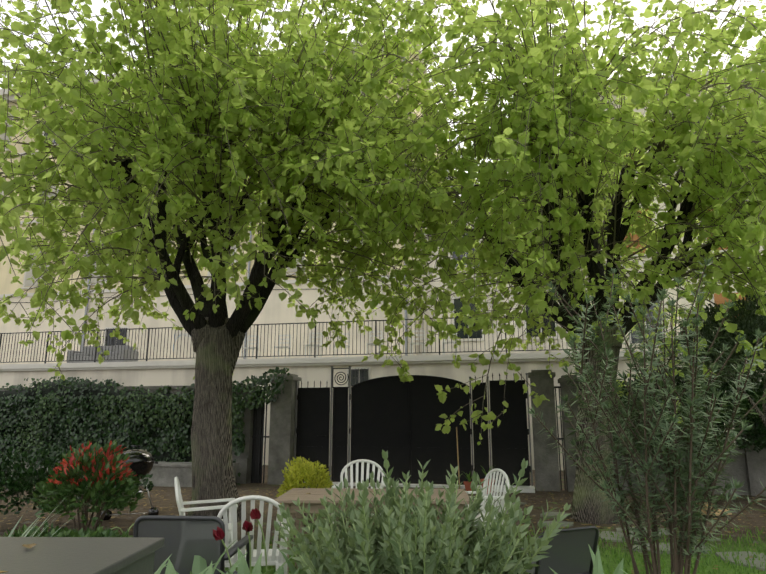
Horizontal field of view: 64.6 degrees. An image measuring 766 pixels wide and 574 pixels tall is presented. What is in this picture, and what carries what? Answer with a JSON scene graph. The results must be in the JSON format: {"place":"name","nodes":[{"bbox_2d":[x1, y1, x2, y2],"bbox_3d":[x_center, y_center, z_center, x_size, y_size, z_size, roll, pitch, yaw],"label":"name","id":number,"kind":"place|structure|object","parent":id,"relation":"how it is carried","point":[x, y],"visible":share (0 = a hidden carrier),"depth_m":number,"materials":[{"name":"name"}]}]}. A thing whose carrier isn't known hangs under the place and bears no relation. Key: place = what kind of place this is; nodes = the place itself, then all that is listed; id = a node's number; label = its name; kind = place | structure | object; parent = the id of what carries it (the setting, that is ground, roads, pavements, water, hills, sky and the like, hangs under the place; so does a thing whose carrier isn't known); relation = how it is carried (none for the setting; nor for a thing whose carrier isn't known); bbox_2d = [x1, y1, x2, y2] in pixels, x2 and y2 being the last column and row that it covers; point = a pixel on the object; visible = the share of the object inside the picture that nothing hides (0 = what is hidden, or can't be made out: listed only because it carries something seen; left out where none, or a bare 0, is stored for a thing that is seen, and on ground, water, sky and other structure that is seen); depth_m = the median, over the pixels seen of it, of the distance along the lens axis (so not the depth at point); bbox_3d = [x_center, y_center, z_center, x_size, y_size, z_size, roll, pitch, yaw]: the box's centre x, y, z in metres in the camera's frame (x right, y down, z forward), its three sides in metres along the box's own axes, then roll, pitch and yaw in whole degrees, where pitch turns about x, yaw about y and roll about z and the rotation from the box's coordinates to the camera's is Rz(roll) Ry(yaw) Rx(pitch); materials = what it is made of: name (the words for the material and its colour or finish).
{"place":"outdoors","nodes":[
{"label":"outdoors","id":0,"kind":"place"},
{"bbox_2d":[0,279,416,363],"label":"building facade","id":1,"kind":"structure","parent":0,"point":[275,309],"depth_m":23.89,"materials":[{"name":"beige paint"}]},
{"bbox_2d":[104,328,368,384],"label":"window bars","id":2,"kind":"object","parent":1,"relation":"attached to","point":[358,370],"depth_m":18.94,"materials":[{"name":"black metal"}]},
{"bbox_2d":[0,53,441,293],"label":"building facade","id":3,"kind":"structure","parent":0,"point":[6,285],"depth_m":26.34,"materials":[{"name":"beige paint"}]},
{"bbox_2d":[0,71,370,286],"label":"grey shutters","id":4,"kind":"object","parent":3,"relation":"attached to","point":[29,274],"visible":0.06,"depth_m":26.13,"materials":[{"name":"grey wood"}]},
{"bbox_2d":[0,39,432,297],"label":"building cornice","id":5,"kind":"structure","parent":3,"relation":"attached to","point":[11,97],"depth_m":25.50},
{"bbox_2d":[81,57,606,358],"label":"facade downpipes","id":6,"kind":"object","parent":3,"relation":"attached to","point":[86,310],"depth_m":23.95,"materials":[{"name":"grey metal"}]},
{"bbox_2d":[11,270,689,302],"bbox_3d":[1.927,-0.166,22.323,59.000,0.146,0.024,-3,-12,12],"label":"facade cable","id":7,"kind":"object","parent":3,"relation":"attached to","point":[242,290],"visible":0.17,"depth_m":24.38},
{"bbox_2d":[2,100,737,388],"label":"window","id":8,"kind":"structure","parent":3,"relation":"attached to","point":[482,339],"depth_m":22.57,"materials":[{"name":"grey glass"}]},
{"bbox_2d":[44,82,717,385],"bbox_3d":[0.327,-2.870,21.944,50.325,12.930,3.824,-3,-12,12],"label":"window glass","id":9,"kind":"object","parent":8,"relation":"in","point":[458,304],"visible":0.1,"depth_m":22.24,"materials":[{"name":"black glass"}]},
{"bbox_2d":[0,465,765,573],"bbox_3d":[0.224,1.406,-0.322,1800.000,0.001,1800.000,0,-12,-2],"label":"ground","id":10,"kind":"structure","parent":0,"point":[754,519],"depth_m":9.00,"materials":[{"name":"brown soil"}]},
{"bbox_2d":[8,507,75,536],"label":"grass blades","id":11,"kind":"object","parent":10,"relation":"on","point":[26,532],"visible":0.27,"depth_m":4.18,"materials":[{"name":"green plant"}]},
{"bbox_2d":[0,521,132,536],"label":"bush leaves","id":12,"kind":"object","parent":10,"relation":"on","point":[82,532],"visible":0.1,"depth_m":5.38,"materials":[{"name":"green plant"}]},
{"bbox_2d":[0,447,153,514],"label":"low hedge leaves","id":13,"kind":"object","parent":10,"relation":"on","point":[24,479],"visible":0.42,"depth_m":7.82,"materials":[{"name":"green plant"}]},
{"bbox_2d":[0,537,164,573],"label":"table","id":14,"kind":"object","parent":10,"relation":"on","point":[90,555],"visible":1,"depth_m":2.50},
{"bbox_2d":[29,440,144,530],"bbox_3d":[-3.204,2.291,6.519,1.159,1.269,1.003,0,-12,-2],"label":"photinia shrub","id":15,"kind":"object","parent":10,"relation":"on","point":[63,481],"depth_m":6.42,"materials":[{"name":"green plant"}]},
{"bbox_2d":[5,459,238,486],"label":"wall","id":16,"kind":"structure","parent":10,"relation":"on","point":[165,474],"depth_m":13.12,"materials":[{"name":"grey concrete"}]},
{"bbox_2d":[100,445,158,520],"bbox_3d":[-3.778,2.928,9.158,0.791,1.041,0.586,5,-13,-21],"label":"kettle barbecue","id":17,"kind":"object","parent":10,"relation":"on","point":[141,461],"visible":0.65,"depth_m":9.03,"materials":[{"name":"black metal"}]},
{"bbox_2d":[108,478,152,514],"bbox_3d":[-3.812,2.980,9.234,0.662,0.968,0.576,5,-13,-21],"label":"grill stand","id":18,"kind":"object","parent":17,"relation":"attached to","point":[130,502],"visible":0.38,"depth_m":9.04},
{"bbox_2d":[0,367,289,484],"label":"ivy leaves","id":19,"kind":"object","parent":10,"relation":"on","point":[165,435],"visible":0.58,"depth_m":14.40,"materials":[{"name":"green plant"}]},
{"bbox_2d":[111,519,266,573],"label":"plant flower stems","id":20,"kind":"object","parent":10,"relation":"on","point":[226,547],"visible":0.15,"depth_m":3.23,"materials":[{"name":"green plant"}]},
{"bbox_2d":[213,508,260,540],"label":"red flowers","id":21,"kind":"object","parent":20,"relation":"attached to","point":[219,533],"visible":1,"depth_m":3.17,"materials":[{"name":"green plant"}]},
{"bbox_2d":[133,515,252,573],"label":"chair frame","id":22,"kind":"object","parent":10,"relation":"on","point":[239,544],"visible":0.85,"depth_m":3.63,"materials":[{"name":"grey metal"}]},
{"bbox_2d":[138,520,236,573],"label":"chair backrest","id":23,"kind":"object","parent":22,"relation":"on","point":[185,541],"visible":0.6,"depth_m":3.62,"materials":[{"name":"grey"}]},
{"bbox_2d":[174,476,237,570],"bbox_3d":[-1.674,2.241,5.673,0.588,0.910,0.560,4,-13,-16],"label":"white chair","id":24,"kind":"object","parent":10,"relation":"on","point":[182,510],"visible":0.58,"depth_m":5.53,"materials":[{"name":"plastic"}]},
{"bbox_2d":[217,495,289,573],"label":"white chair","id":25,"kind":"object","parent":10,"relation":"on","point":[275,556],"visible":0.54,"depth_m":4.32,"materials":[{"name":"plastic"}]},
{"bbox_2d":[0,0,589,522],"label":"tree","id":26,"kind":"object","parent":10,"relation":"on","point":[373,88],"depth_m":7.91,"materials":[{"name":"green plant"}]},
{"bbox_2d":[276,456,332,526],"bbox_3d":[-1.028,2.760,8.056,0.785,1.000,0.788,0,-12,-2],"label":"euonymus shrub","id":27,"kind":"object","parent":10,"relation":"on","point":[307,471],"depth_m":7.97,"materials":[{"name":"yellow plant"}]},
{"bbox_2d":[332,459,385,542],"bbox_3d":[-0.264,2.478,6.898,0.593,0.964,0.623,-1,-12,4],"label":"white chair","id":28,"kind":"object","parent":10,"relation":"on","point":[362,461],"visible":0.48,"depth_m":7.22,"materials":[{"name":"plastic"}]},
{"bbox_2d":[274,488,472,573],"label":"wood table","id":29,"kind":"object","parent":10,"relation":"on","point":[289,496],"visible":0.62,"depth_m":5.49,"materials":[{"name":"wood"}]},
{"bbox_2d":[0,491,418,572],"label":"fallen leaves","id":30,"kind":"object","parent":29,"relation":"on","point":[29,545],"visible":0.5,"depth_m":2.58,"materials":[{"name":"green plant"}]},
{"bbox_2d":[0,489,760,543],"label":"pebble stones","id":31,"kind":"object","parent":10,"relation":"on","point":[295,519],"visible":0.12,"depth_m":8.52,"materials":[{"name":"grey stone"}]},
{"bbox_2d":[0,370,765,496],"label":"garden wall","id":32,"kind":"structure","parent":10,"relation":"on","point":[747,468],"depth_m":12.54,"materials":[{"name":"concrete"}]},
{"bbox_2d":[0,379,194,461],"bbox_3d":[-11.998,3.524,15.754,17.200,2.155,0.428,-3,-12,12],"label":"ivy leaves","id":33,"kind":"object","parent":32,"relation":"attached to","point":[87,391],"visible":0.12,"depth_m":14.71,"materials":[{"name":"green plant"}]},
{"bbox_2d":[576,373,629,400],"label":"creeper leaves","id":34,"kind":"object","parent":32,"relation":"attached to","point":[628,374],"visible":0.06,"depth_m":12.38,"materials":[{"name":"green plant"}]},
{"bbox_2d":[613,362,765,458],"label":"hedge leaves","id":35,"kind":"object","parent":32,"relation":"attached to","point":[758,439],"visible":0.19,"depth_m":10.95,"materials":[{"name":"green plant"}]},
{"bbox_2d":[0,359,765,469],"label":"facade","id":36,"kind":"structure","parent":10,"relation":"on","point":[463,373],"depth_m":19.16,"materials":[{"name":"white paint"}]},
{"bbox_2d":[0,350,686,371],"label":"balcony ledge","id":37,"kind":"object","parent":36,"relation":"on","point":[466,358],"depth_m":19.33,"materials":[{"name":"beige concrete"}]},
{"bbox_2d":[67,345,138,362],"bbox_3d":[-10.114,2.462,21.928,2.300,0.700,0.870,-3,-12,12],"label":"terrace couch","id":38,"kind":"object","parent":37,"relation":"on","point":[116,351],"visible":0.65,"depth_m":21.65,"materials":[{"name":"grey fabric"}]},
{"bbox_2d":[0,309,686,362],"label":"terrace railing","id":39,"kind":"object","parent":37,"relation":"on","point":[256,356],"visible":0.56,"depth_m":19.85,"materials":[{"name":"metal"}]},
{"bbox_2d":[241,330,456,358],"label":"chairs","id":40,"kind":"object","parent":37,"relation":"on","point":[370,344],"visible":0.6,"depth_m":20.05,"materials":[{"name":"plastic"}]},
{"bbox_2d":[0,488,765,573],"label":"fallen leaves","id":41,"kind":"object","parent":10,"relation":"on","point":[437,517],"visible":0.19,"depth_m":9.10,"materials":[{"name":"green plant"}]},
{"bbox_2d":[294,366,532,485],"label":"metal poles","id":42,"kind":"object","parent":10,"relation":"on","point":[349,417],"visible":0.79,"depth_m":13.51,"materials":[{"name":"grey metal"}]},
{"bbox_2d":[296,368,530,485],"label":"black gate","id":43,"kind":"structure","parent":42,"relation":"attached to","point":[397,418],"depth_m":13.33,"materials":[{"name":"black metal"}]},
{"bbox_2d":[154,539,673,573],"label":"tulip leaves","id":44,"kind":"object","parent":10,"relation":"on","point":[199,565],"visible":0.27,"depth_m":3.38,"materials":[{"name":"green plant"}]},
{"bbox_2d":[274,449,570,573],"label":"sage bush","id":45,"kind":"object","parent":10,"relation":"on","point":[381,558],"depth_m":3.15,"materials":[{"name":"green plant"}]},
{"bbox_2d":[332,482,534,492],"bbox_3d":[0.497,4.215,12.836,5.270,0.070,0.660,-3,-12,12],"label":"doorstep","id":46,"kind":"object","parent":10,"relation":"on","point":[528,489],"visible":0.43,"depth_m":12.66,"materials":[{"name":"grey stone"}]},
{"bbox_2d":[456,427,459,488],"bbox_3d":[1.563,3.565,12.623,0.026,1.263,0.730,-1,-12,4],"label":"broom handle","id":47,"kind":"object","parent":10,"relation":"on","point":[457,456],"visible":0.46,"depth_m":12.64,"materials":[{"name":"brown wood"}]},
{"bbox_2d":[464,481,471,490],"bbox_3d":[1.722,3.985,12.078,0.233,0.200,0.233,0,-12,-2],"label":"terracotta pot","id":48,"kind":"object","parent":10,"relation":"on","point":[467,484],"visible":0.48,"depth_m":12.00,"materials":[{"name":"orange ceramic"}]},
{"bbox_2d":[462,465,492,481],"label":"potted plant leaves","id":49,"kind":"object","parent":48,"relation":"in","point":[469,478],"visible":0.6,"depth_m":12.06,"materials":[{"name":"green plant"}]},
{"bbox_2d":[445,468,511,556],"bbox_3d":[0.995,2.400,6.410,0.588,0.910,0.560,5,-13,-21],"label":"white chair","id":50,"kind":"object","parent":10,"relation":"on","point":[485,484],"visible":0.42,"depth_m":6.52,"materials":[{"name":"plastic"}]},
{"bbox_2d":[480,479,494,493],"bbox_3d":[2.052,3.903,11.865,0.297,0.270,0.297,0,-12,-2],"label":"terracotta pot","id":51,"kind":"object","parent":10,"relation":"on","point":[481,480],"visible":0.29,"depth_m":11.77,"materials":[{"name":"orange ceramic"}]},
{"bbox_2d":[251,386,736,489],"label":"pillars","id":52,"kind":"structure","parent":10,"relation":"on","point":[258,436],"depth_m":13.95,"materials":[{"name":"grey concrete"}]},
{"bbox_2d":[252,524,765,573],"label":"grass","id":53,"kind":"structure","parent":10,"relation":"on","point":[615,554],"depth_m":6.45,"materials":[{"name":"green plant"}]},
{"bbox_2d":[257,0,765,523],"bbox_3d":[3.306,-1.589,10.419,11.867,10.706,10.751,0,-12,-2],"label":"tree","id":54,"kind":"object","parent":10,"relation":"on","point":[637,99],"depth_m":7.90,"materials":[{"name":"green plant"}]},
{"bbox_2d":[310,491,732,515],"bbox_3d":[2.217,3.775,10.763,7.278,0.038,3.298,0,-12,-2],"label":"twig debris","id":55,"kind":"object","parent":10,"relation":"on","point":[559,502],"visible":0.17,"depth_m":10.73,"materials":[{"name":"brown wood"}]},
{"bbox_2d":[508,526,598,573],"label":"chair frame","id":56,"kind":"object","parent":10,"relation":"on","point":[536,571],"visible":0.35,"depth_m":4.50,"materials":[{"name":"grey metal"}]},
{"bbox_2d":[525,529,595,573],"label":"chair backrest","id":57,"kind":"object","parent":56,"relation":"on","point":[568,552],"visible":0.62,"depth_m":4.45,"materials":[{"name":"grey"}]},
{"bbox_2d":[479,501,765,570],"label":"stepping stone path","id":58,"kind":"structure","parent":10,"relation":"on","point":[757,562],"depth_m":6.88,"materials":[{"name":"grey stone"}]},
{"bbox_2d":[526,257,765,573],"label":"rosemary shrub","id":59,"kind":"object","parent":10,"relation":"on","point":[663,422],"depth_m":3.82,"materials":[{"name":"green plant"}]},
{"bbox_2d":[696,503,731,515],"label":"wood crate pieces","id":60,"kind":"object","parent":10,"relation":"on","point":[705,512],"visible":0.17,"depth_m":9.02,"materials":[{"name":"beige wood"}]},
{"bbox_2d":[666,291,765,426],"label":"tree","id":61,"kind":"object","parent":10,"relation":"on","point":[748,321],"depth_m":8.88,"materials":[{"name":"green plant"}]},
{"bbox_2d":[0,0,765,195],"label":"sky","id":62,"kind":"structure","parent":0,"point":[486,9],"materials":[{"name":"white"}]},
{"bbox_2d":[416,208,591,354],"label":"building facade","id":63,"kind":"structure","parent":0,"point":[487,343],"depth_m":22.27,"materials":[{"name":"beige paint"}]},
{"bbox_2d":[595,79,765,350],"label":"building facade","id":64,"kind":"structure","parent":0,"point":[681,301],"depth_m":20.76,"materials":[{"name":"beige paint"}]},
{"bbox_2d":[598,67,763,266],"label":"building cornice","id":65,"kind":"structure","parent":64,"relation":"attached to","point":[641,263],"depth_m":21.45,"materials":[{"name":"white paint"}]},
{"bbox_2d":[624,125,747,316],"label":"wooden shutters","id":66,"kind":"object","parent":64,"relation":"attached to","point":[719,299],"visible":0.02,"depth_m":20.44,"materials":[{"name":"brown wood"}]}
]}

